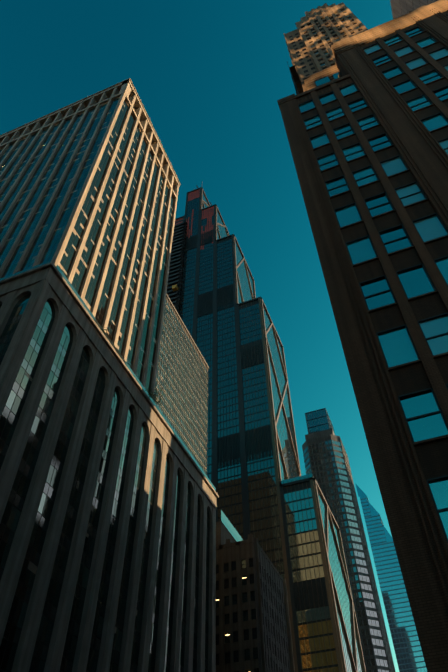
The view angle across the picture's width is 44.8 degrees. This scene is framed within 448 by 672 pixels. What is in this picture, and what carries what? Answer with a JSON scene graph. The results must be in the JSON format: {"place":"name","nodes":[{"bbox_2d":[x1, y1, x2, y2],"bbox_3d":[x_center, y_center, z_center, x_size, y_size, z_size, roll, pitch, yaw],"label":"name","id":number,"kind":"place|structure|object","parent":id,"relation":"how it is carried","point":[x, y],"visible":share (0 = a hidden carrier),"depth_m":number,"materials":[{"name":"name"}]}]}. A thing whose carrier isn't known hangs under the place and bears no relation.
{"place":"outdoors","nodes":[
{"label":"outdoors","id":0,"kind":"place"},
{"bbox_2d":[154,293,208,474],"bbox_3d":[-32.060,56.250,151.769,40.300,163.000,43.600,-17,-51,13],"label":"grid building","id":1,"kind":"structure","parent":0,"point":[182,377],"depth_m":187.06,"materials":[{"name":"grey"}]},
{"bbox_2d":[0,0,398,671],"label":"sky","id":2,"kind":"structure","parent":0,"point":[209,77],"materials":[{"name":"teal"}]},
{"label":"ground","id":3,"kind":"structure","parent":0,"visible":0},
{"bbox_2d":[0,261,218,671],"bbox_3d":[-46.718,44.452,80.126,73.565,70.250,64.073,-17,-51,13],"label":"building","id":4,"kind":"structure","parent":3,"relation":"on","point":[109,495],"depth_m":73.02,"materials":[{"name":"stone"}]},
{"bbox_2d":[0,78,180,396],"bbox_3d":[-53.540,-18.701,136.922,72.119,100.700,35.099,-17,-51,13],"label":"tower","id":5,"kind":"structure","parent":4,"relation":"on","point":[89,186],"depth_m":118.40,"materials":[{"name":"stone"}]},
{"bbox_2d":[153,388,165,406],"bbox_3d":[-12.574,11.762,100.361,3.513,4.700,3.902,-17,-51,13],"label":"terrace tree","id":6,"kind":"object","parent":4,"relation":"on","point":[155,398],"visible":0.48,"depth_m":100.48,"materials":[{"name":"green plant"}]},
{"bbox_2d":[167,218,186,315],"bbox_3d":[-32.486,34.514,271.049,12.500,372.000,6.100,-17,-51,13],"label":"building","id":7,"kind":"structure","parent":3,"relation":"on","point":[179,241],"depth_m":368.66,"materials":[{"name":"grey metal"}]},
{"bbox_2d":[216,510,294,671],"bbox_3d":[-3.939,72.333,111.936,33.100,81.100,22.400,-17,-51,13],"label":"building","id":8,"kind":"structure","parent":3,"relation":"on","point":[253,630],"depth_m":113.17,"materials":[{"name":"stone"}]},
{"bbox_2d":[167,185,365,671],"bbox_3d":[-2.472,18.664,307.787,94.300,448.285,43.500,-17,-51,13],"label":"stepped tower","id":9,"kind":"structure","parent":3,"relation":"on","point":[290,524],"depth_m":236.83,"materials":[{"name":"blue glass"}]},
{"bbox_2d":[302,408,395,671],"bbox_3d":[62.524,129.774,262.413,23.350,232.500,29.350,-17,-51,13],"label":"skyscraper","id":10,"kind":"structure","parent":3,"relation":"on","point":[326,461],"depth_m":279.44,"materials":[{"name":"grey glass"}]},
{"bbox_2d":[277,0,447,671],"bbox_3d":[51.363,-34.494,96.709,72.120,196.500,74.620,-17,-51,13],"label":"building","id":11,"kind":"structure","parent":3,"relation":"on","point":[364,112],"depth_m":28.29,"materials":[{"name":"brick"}]},
{"bbox_2d":[355,483,426,671],"bbox_3d":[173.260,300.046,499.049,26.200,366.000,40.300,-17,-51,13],"label":"blue glass tower","id":12,"kind":"structure","parent":3,"relation":"on","point":[406,644],"depth_m":527.54,"materials":[{"name":"blue glass"}]},
{"bbox_2d":[390,0,437,18],"bbox_3d":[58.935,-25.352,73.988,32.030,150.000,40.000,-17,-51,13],"label":"building","id":13,"kind":"structure","parent":3,"relation":"on","point":[399,8],"depth_m":115.77,"materials":[{"name":"grey"}]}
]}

